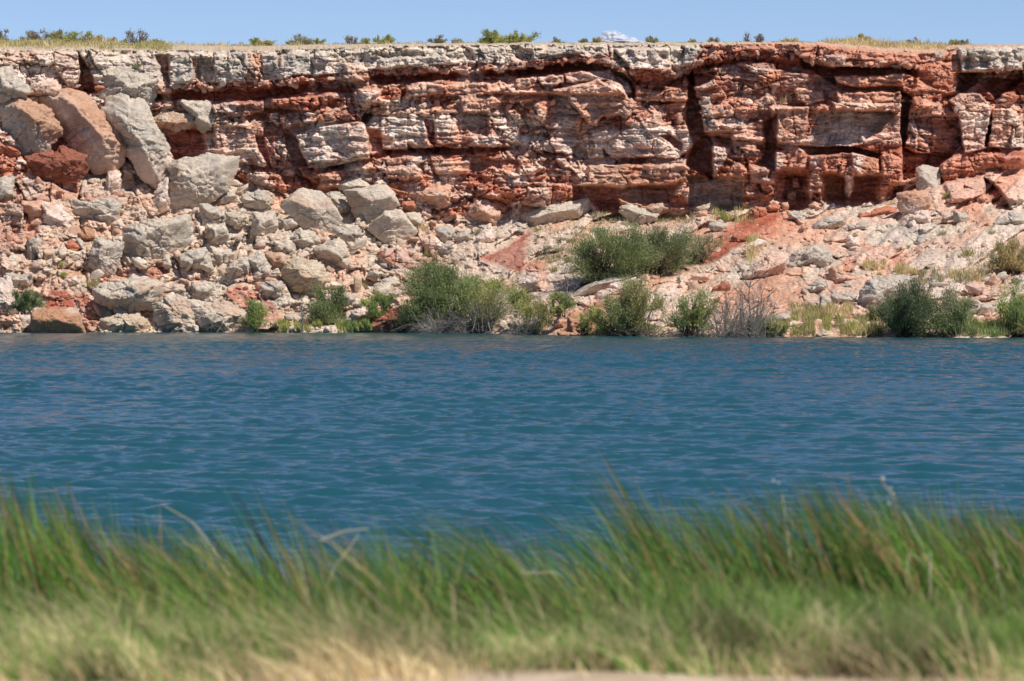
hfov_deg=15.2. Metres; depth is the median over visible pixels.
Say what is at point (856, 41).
rim grass
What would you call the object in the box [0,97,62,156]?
boulder
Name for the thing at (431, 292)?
shrub
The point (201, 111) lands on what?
boulder
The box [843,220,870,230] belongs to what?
boulder
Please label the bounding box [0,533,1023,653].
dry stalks
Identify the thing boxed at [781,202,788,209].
boulder
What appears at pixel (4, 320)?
boulder
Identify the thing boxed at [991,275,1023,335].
shrub
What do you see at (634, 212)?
boulder
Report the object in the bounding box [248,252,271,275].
boulder
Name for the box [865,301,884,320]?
shrub
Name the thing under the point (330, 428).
water
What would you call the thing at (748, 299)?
bare tree
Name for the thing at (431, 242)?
boulder
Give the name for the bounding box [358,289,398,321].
shrub
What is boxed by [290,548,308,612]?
dry stalk
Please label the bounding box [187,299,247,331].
boulder
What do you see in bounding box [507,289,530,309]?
shrub
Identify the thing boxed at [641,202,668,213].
boulder
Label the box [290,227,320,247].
boulder
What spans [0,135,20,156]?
boulder
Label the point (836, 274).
boulder
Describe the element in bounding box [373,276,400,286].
boulder
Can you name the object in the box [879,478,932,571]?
dry stalk
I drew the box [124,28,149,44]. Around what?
shrub
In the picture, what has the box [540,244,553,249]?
shrub
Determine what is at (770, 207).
boulder
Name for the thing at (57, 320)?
boulder
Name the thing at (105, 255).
boulder
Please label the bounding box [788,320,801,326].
boulder
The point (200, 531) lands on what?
dry stalk
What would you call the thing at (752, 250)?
grass tuft
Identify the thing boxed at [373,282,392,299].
boulder
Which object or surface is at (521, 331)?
dead shrub
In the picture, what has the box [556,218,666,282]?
shrub
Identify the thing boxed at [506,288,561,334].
shrub
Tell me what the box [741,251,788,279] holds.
boulder
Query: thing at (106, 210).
boulder
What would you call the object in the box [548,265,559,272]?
grass tuft
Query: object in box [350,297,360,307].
boulder
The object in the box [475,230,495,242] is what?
boulder
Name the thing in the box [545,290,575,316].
shrub
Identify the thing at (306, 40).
shrub
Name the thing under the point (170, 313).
boulder
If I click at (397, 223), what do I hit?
boulder
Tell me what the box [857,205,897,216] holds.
boulder
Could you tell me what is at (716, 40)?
shrub
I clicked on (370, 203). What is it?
boulder
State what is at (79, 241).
boulder
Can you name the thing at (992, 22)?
sky
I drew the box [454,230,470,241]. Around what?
boulder
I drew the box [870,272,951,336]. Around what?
shrub
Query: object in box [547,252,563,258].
shrub
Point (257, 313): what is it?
shrub
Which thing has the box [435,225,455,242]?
boulder
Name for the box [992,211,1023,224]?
boulder
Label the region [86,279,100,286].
grass tuft
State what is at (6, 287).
boulder
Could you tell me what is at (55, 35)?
shrub
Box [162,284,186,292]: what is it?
boulder
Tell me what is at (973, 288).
boulder
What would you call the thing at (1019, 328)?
shrub
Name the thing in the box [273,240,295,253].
boulder
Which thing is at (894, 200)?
boulder
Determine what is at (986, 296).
boulder
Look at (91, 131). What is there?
boulder
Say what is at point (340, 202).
boulder
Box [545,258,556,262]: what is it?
shrub
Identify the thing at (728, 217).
grass tuft
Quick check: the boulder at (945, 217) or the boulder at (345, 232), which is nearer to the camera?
the boulder at (945, 217)
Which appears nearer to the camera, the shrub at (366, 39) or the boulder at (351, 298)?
the boulder at (351, 298)
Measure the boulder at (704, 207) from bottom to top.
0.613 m
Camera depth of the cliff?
223.77 m
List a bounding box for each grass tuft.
[59,271,68,275]
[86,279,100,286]
[421,247,429,254]
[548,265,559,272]
[711,212,734,220]
[740,240,764,255]
[779,94,788,102]
[891,263,904,271]
[907,266,918,273]
[935,229,949,234]
[957,244,979,255]
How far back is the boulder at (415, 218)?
223.35 m
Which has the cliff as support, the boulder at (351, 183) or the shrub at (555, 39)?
the boulder at (351, 183)
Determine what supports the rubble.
on the cliff
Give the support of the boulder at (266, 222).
on the cliff
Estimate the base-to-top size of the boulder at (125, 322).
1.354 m
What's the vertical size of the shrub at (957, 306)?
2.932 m
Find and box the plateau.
[0,41,1023,52]
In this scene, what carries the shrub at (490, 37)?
on the plateau
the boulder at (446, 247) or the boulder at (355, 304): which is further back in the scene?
the boulder at (446, 247)
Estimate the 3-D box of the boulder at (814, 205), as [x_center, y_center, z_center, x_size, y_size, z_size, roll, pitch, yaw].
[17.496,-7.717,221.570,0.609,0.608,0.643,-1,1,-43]
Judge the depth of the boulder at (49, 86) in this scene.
223.70 m
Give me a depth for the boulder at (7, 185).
220.48 m
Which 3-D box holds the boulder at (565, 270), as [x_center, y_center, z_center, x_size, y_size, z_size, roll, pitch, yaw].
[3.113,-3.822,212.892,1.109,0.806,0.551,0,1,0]
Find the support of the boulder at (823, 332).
on the cliff
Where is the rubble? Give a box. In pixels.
[0,49,1023,337]
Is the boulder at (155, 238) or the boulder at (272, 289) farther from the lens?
the boulder at (155, 238)
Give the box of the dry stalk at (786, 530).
[782,495,790,559]
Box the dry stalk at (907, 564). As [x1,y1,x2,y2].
[905,554,926,591]
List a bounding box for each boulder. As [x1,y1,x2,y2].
[0,65,30,103]
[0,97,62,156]
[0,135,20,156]
[0,176,15,200]
[0,275,19,316]
[0,315,14,324]
[5,272,33,286]
[19,314,31,331]
[20,199,43,221]
[24,145,89,184]
[26,235,44,259]
[28,78,60,95]
[30,307,85,332]
[38,88,126,175]
[41,199,74,225]
[43,249,55,260]
[65,240,79,251]
[65,275,79,285]
[69,197,121,223]
[75,238,85,250]
[77,227,95,241]
[88,237,123,277]
[92,274,163,313]
[96,64,161,110]
[99,313,150,331]
[101,93,172,188]
[106,169,121,192]
[121,163,135,181]
[122,214,193,258]
[126,243,137,255]
[152,177,171,213]
[152,294,200,331]
[154,110,195,132]
[160,256,174,269]
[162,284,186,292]
[168,152,239,210]
[171,284,181,294]
[178,99,215,133]
[178,247,213,271]
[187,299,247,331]
[191,282,213,299]
[198,203,225,223]
[204,222,231,244]
[209,246,235,265]
[219,191,236,204]
[224,208,246,229]
[225,257,251,277]
[235,184,247,195]
[240,189,273,210]
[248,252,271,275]
[250,211,278,239]
[252,265,270,280]
[260,280,285,297]
[264,251,287,268]
[270,268,280,274]
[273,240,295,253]
[277,216,299,230]
[280,187,342,234]
[281,256,330,292]
[284,313,292,320]
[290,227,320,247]
[312,237,351,270]
[326,191,351,214]
[332,224,364,243]
[338,178,369,190]
[341,293,357,309]
[343,184,399,222]
[346,237,366,255]
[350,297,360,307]
[350,306,369,319]
[353,276,361,292]
[358,222,366,229]
[366,269,383,281]
[367,209,417,244]
[370,304,411,331]
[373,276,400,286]
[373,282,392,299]
[379,268,394,274]
[380,263,387,267]
[386,235,396,242]
[390,289,400,296]
[401,201,415,209]
[405,179,451,209]
[405,212,422,228]
[418,204,432,217]
[419,234,443,251]
[429,220,436,226]
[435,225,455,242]
[437,240,454,254]
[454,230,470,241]
[468,198,502,224]
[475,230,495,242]
[518,272,545,292]
[520,198,591,225]
[551,316,566,328]
[557,330,570,335]
[559,265,576,273]
[567,311,584,331]
[572,270,636,296]
[594,277,636,299]
[618,203,659,223]
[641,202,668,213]
[675,275,690,283]
[691,273,709,280]
[695,203,711,210]
[697,211,708,216]
[708,219,726,231]
[712,279,730,293]
[731,230,751,241]
[732,239,766,254]
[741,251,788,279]
[749,206,766,218]
[768,204,779,211]
[776,313,788,321]
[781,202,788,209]
[786,210,810,221]
[787,244,833,267]
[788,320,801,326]
[803,277,827,293]
[808,202,821,210]
[812,215,845,228]
[815,329,832,336]
[819,295,830,309]
[828,203,837,209]
[828,265,844,283]
[830,292,856,304]
[840,271,855,282]
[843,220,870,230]
[845,235,859,247]
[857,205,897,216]
[857,274,917,307]
[861,201,874,206]
[881,197,897,204]
[896,187,932,217]
[906,210,931,223]
[914,234,929,244]
[915,164,940,190]
[931,210,952,223]
[944,284,967,294]
[952,210,969,223]
[965,282,984,295]
[970,301,995,315]
[978,311,996,323]
[979,288,1000,300]
[981,271,1007,282]
[984,272,1001,285]
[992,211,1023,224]
[1011,274,1023,282]
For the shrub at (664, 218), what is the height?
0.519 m
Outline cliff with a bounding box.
[0,43,1023,337]
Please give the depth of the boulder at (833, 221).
218.04 m
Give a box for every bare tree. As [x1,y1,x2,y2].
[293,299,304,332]
[551,267,581,318]
[723,252,777,335]
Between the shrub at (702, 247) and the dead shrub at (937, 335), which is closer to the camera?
the dead shrub at (937, 335)
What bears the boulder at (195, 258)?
on the cliff
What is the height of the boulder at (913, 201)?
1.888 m
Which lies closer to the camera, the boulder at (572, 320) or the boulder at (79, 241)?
the boulder at (572, 320)
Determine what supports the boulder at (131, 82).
on the cliff
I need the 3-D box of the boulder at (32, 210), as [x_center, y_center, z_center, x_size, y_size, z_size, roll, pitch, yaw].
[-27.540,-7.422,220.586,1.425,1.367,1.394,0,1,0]
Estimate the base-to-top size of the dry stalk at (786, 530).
0.370 m
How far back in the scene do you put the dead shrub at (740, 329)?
194.43 m
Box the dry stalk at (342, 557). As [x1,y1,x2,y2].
[326,534,358,584]
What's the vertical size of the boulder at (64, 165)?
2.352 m
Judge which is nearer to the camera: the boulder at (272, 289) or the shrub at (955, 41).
the boulder at (272, 289)
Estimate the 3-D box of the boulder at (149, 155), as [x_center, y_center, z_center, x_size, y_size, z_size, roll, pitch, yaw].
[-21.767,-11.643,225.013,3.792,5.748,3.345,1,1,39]
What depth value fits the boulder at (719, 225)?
219.99 m
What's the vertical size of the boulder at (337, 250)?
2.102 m
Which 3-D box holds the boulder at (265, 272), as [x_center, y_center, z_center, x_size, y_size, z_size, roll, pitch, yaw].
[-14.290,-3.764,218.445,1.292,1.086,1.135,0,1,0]
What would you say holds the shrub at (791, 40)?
on the plateau
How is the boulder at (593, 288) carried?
on the cliff
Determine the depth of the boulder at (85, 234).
220.24 m
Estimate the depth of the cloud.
8968.56 m
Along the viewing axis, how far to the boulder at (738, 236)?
217.06 m
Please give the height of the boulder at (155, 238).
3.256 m
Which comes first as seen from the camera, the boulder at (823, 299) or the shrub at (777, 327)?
the shrub at (777, 327)
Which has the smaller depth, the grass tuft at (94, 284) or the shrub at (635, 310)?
the shrub at (635, 310)
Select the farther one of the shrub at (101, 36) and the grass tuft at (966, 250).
the shrub at (101, 36)
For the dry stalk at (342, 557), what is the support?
on the reeds
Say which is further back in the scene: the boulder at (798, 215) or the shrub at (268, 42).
the shrub at (268, 42)
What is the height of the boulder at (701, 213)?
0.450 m
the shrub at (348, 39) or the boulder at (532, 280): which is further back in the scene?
the shrub at (348, 39)
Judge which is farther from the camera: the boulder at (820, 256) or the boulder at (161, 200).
the boulder at (161, 200)
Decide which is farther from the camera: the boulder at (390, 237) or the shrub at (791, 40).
the shrub at (791, 40)
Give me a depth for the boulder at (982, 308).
196.77 m
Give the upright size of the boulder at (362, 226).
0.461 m
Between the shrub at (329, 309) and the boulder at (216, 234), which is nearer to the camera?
the shrub at (329, 309)
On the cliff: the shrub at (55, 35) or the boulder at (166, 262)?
the boulder at (166, 262)
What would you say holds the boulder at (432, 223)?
on the cliff
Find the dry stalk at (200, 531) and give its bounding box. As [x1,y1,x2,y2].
[162,504,228,575]
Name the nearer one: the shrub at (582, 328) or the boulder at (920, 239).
the shrub at (582, 328)
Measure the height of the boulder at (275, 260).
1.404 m
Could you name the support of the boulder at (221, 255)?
on the cliff
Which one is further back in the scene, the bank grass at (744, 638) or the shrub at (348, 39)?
the shrub at (348, 39)
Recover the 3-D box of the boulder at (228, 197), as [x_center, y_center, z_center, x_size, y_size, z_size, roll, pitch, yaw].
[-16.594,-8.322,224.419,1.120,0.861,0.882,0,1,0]
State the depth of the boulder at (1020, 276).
203.45 m
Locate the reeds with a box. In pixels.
[0,444,1023,647]
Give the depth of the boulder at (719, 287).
205.71 m
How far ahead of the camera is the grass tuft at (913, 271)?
205.82 m
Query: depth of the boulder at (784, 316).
197.89 m
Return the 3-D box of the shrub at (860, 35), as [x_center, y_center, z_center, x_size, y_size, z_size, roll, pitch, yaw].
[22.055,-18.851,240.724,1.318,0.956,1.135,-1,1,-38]
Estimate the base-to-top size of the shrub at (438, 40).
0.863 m
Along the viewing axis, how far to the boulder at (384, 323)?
214.19 m
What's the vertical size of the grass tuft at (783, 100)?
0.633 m
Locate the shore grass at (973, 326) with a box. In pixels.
[264,201,1023,336]
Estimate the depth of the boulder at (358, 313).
214.52 m
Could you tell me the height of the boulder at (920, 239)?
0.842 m
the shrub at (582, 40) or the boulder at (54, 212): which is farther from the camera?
the shrub at (582, 40)
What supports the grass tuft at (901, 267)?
on the cliff
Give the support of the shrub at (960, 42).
on the plateau
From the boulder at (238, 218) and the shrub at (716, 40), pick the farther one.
the shrub at (716, 40)
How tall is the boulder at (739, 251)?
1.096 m
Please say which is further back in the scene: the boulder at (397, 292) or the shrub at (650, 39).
the shrub at (650, 39)
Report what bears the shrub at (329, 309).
on the cliff
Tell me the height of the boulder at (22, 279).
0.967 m
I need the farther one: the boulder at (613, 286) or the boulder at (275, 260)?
the boulder at (275, 260)
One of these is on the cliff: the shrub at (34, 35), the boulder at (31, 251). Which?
the boulder at (31, 251)
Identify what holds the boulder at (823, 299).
on the cliff
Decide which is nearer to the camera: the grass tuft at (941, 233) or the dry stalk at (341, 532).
the dry stalk at (341, 532)
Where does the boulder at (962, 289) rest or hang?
on the cliff
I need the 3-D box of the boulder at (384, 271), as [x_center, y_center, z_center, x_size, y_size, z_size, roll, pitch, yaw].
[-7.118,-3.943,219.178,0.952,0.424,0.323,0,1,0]
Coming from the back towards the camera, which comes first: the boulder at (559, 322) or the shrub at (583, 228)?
the shrub at (583, 228)
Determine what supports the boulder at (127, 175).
on the cliff
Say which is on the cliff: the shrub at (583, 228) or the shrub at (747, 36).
the shrub at (583, 228)
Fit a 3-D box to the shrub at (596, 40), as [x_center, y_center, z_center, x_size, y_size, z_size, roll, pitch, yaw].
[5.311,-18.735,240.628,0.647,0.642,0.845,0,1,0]
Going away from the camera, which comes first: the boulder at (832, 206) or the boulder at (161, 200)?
the boulder at (832, 206)
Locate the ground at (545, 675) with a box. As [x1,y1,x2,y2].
[2,650,1020,680]
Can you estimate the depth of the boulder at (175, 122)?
225.66 m
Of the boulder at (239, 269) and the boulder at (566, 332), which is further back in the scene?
the boulder at (239, 269)
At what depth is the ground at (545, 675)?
14.49 m
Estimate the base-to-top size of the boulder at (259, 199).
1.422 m
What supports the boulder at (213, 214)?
on the cliff
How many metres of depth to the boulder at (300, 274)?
217.32 m
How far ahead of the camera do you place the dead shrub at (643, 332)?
196.65 m
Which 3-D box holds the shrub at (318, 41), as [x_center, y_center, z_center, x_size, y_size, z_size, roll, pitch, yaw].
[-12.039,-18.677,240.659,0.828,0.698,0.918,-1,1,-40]
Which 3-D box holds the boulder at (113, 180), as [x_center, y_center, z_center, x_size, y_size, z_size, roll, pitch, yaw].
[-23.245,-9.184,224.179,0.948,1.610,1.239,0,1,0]
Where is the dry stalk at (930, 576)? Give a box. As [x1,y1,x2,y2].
[929,552,930,597]
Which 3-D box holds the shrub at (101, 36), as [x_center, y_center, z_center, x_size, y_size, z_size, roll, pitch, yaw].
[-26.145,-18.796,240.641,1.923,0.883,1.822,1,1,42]
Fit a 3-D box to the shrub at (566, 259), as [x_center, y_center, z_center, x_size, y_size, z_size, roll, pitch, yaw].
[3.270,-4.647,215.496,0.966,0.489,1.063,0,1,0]
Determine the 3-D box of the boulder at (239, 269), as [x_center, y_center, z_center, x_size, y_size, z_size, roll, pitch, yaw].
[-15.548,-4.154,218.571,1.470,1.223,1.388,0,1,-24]
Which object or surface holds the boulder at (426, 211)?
on the cliff
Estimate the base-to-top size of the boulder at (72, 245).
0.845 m
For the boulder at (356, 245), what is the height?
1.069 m
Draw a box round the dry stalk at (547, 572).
[520,572,575,593]
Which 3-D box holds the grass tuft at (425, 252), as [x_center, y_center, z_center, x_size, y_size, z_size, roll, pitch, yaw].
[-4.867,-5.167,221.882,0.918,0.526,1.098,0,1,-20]
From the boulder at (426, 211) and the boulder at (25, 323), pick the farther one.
the boulder at (426, 211)
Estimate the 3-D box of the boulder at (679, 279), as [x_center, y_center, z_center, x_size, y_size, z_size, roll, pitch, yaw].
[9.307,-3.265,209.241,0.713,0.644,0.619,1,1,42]
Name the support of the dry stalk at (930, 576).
on the reeds
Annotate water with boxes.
[0,332,1023,615]
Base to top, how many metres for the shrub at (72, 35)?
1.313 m
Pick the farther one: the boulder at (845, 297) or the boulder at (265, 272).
the boulder at (265, 272)
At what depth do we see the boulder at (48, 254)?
218.01 m
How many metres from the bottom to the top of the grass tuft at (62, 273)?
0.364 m
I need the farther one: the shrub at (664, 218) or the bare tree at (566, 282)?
the shrub at (664, 218)
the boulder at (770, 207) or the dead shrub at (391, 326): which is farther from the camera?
the boulder at (770, 207)
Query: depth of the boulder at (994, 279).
203.55 m
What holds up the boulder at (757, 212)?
on the cliff
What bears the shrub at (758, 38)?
on the plateau
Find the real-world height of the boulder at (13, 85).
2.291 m
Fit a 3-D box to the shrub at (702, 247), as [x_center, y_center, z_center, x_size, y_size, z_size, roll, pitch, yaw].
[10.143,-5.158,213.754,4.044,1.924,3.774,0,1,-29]
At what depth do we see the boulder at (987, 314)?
195.19 m
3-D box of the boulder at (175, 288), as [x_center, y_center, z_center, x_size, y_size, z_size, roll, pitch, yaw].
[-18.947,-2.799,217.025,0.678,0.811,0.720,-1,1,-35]
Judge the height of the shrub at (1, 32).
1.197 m
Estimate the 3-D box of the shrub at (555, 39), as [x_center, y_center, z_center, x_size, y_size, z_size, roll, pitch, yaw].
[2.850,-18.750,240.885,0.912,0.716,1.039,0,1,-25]
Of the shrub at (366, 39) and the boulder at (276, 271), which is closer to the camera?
the boulder at (276, 271)
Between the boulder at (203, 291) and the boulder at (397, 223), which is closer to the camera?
the boulder at (203, 291)
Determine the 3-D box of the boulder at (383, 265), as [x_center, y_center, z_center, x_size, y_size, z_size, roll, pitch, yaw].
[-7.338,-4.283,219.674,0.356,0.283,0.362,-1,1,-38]
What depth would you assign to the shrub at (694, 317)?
195.39 m
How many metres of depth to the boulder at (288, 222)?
222.22 m
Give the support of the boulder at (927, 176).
on the cliff
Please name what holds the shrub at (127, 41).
on the plateau
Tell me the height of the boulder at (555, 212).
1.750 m
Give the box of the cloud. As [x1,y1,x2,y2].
[589,32,641,42]
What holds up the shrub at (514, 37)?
on the plateau
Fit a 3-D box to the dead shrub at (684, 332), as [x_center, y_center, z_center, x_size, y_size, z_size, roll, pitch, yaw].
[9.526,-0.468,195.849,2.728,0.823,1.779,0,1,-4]
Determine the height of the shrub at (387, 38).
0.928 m
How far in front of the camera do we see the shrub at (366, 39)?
240.53 m
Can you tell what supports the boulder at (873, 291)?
on the cliff
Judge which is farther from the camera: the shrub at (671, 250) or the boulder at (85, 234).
the boulder at (85, 234)
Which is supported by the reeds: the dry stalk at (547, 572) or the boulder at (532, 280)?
the dry stalk at (547, 572)
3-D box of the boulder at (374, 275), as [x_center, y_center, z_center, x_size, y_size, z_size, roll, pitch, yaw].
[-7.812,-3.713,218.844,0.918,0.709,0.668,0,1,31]
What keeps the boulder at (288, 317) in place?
on the cliff
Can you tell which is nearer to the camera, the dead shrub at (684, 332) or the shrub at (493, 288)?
the dead shrub at (684, 332)
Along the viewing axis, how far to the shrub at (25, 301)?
210.35 m
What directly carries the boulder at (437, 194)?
on the cliff
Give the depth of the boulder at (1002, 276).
203.82 m
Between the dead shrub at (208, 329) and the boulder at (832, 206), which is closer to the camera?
the dead shrub at (208, 329)
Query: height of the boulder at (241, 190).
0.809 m
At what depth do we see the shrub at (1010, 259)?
204.79 m
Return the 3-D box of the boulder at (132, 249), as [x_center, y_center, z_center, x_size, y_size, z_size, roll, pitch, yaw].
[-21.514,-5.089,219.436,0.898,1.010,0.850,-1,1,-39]
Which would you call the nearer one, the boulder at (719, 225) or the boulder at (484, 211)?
the boulder at (719, 225)
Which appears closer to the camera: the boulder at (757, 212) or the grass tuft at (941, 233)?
the grass tuft at (941, 233)
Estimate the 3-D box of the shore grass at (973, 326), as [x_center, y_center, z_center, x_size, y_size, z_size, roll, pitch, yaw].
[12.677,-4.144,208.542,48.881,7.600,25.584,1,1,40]
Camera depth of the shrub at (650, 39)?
240.61 m
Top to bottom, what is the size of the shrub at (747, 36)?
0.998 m
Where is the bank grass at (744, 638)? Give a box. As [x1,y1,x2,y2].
[0,556,1023,680]
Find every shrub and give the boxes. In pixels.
[0,29,9,40]
[5,287,48,314]
[19,28,48,41]
[45,28,69,41]
[58,30,96,42]
[89,35,110,43]
[107,37,128,44]
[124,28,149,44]
[196,305,242,331]
[236,296,271,332]
[248,37,260,44]
[254,39,276,45]
[285,33,316,44]
[303,281,350,325]
[313,37,326,43]
[343,34,357,44]
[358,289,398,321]
[359,37,370,43]
[370,311,415,332]
[372,33,395,43]
[381,254,484,332]
[392,299,500,332]
[427,35,447,42]
[439,269,531,331]
[477,28,511,43]
[499,28,541,42]
[502,312,552,334]
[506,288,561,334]
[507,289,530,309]
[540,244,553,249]
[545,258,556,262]
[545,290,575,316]
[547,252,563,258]
[551,36,564,42]
[552,247,569,251]
[553,236,569,242]
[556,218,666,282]
[563,256,572,261]
[569,225,589,229]
[576,296,627,335]
[577,313,595,335]
[578,38,587,42]
[592,37,601,42]
[596,266,672,336]
[602,323,679,336]
[621,221,709,276]
[645,35,658,42]
[657,215,673,221]
[661,284,728,336]
[674,327,716,336]
[676,232,729,264]
[694,273,793,337]
[707,37,720,42]
[743,33,751,41]
[753,34,764,41]
[760,319,794,336]
[779,37,799,41]
[858,32,872,39]
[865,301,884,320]
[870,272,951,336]
[905,318,951,337]
[922,284,982,337]
[949,39,957,44]
[956,39,969,44]
[983,235,1023,274]
[987,252,1000,263]
[991,275,1023,335]
[1007,316,1023,337]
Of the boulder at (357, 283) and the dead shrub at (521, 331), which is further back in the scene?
the boulder at (357, 283)
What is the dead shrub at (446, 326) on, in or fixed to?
on the cliff
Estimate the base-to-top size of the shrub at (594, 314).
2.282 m
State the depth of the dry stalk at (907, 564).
19.68 m
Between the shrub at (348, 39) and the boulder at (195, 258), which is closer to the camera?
the boulder at (195, 258)
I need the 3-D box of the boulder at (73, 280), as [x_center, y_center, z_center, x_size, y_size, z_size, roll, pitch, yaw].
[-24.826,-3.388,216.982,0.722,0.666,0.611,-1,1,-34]
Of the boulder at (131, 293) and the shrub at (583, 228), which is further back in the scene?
the shrub at (583, 228)
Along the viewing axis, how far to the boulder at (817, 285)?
204.66 m
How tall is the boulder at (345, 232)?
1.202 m
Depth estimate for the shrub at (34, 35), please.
240.39 m
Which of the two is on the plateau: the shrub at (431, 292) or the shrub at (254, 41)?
the shrub at (254, 41)
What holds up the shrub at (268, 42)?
on the plateau
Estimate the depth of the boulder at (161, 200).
223.42 m
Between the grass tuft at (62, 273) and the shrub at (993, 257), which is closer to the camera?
the shrub at (993, 257)
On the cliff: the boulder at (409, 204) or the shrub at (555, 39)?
the boulder at (409, 204)
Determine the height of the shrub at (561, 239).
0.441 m
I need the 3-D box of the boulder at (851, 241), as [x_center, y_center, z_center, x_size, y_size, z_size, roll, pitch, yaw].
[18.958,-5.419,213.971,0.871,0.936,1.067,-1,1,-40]
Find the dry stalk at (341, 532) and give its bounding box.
[320,528,368,540]
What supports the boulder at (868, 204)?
on the cliff
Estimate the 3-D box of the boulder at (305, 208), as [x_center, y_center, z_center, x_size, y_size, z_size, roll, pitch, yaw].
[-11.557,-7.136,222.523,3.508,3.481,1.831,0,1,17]
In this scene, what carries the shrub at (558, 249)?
on the cliff
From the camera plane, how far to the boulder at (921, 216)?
215.69 m
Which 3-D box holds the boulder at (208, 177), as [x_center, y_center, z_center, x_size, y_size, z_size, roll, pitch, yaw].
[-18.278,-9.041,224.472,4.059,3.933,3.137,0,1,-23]
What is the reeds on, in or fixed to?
on the ground at (545, 675)
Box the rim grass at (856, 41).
[0,34,990,50]
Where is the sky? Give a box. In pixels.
[0,0,1023,44]
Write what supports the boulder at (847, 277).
on the cliff
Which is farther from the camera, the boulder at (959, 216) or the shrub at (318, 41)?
the shrub at (318, 41)
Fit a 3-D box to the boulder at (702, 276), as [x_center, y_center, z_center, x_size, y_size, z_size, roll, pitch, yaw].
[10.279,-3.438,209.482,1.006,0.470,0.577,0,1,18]
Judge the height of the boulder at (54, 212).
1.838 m

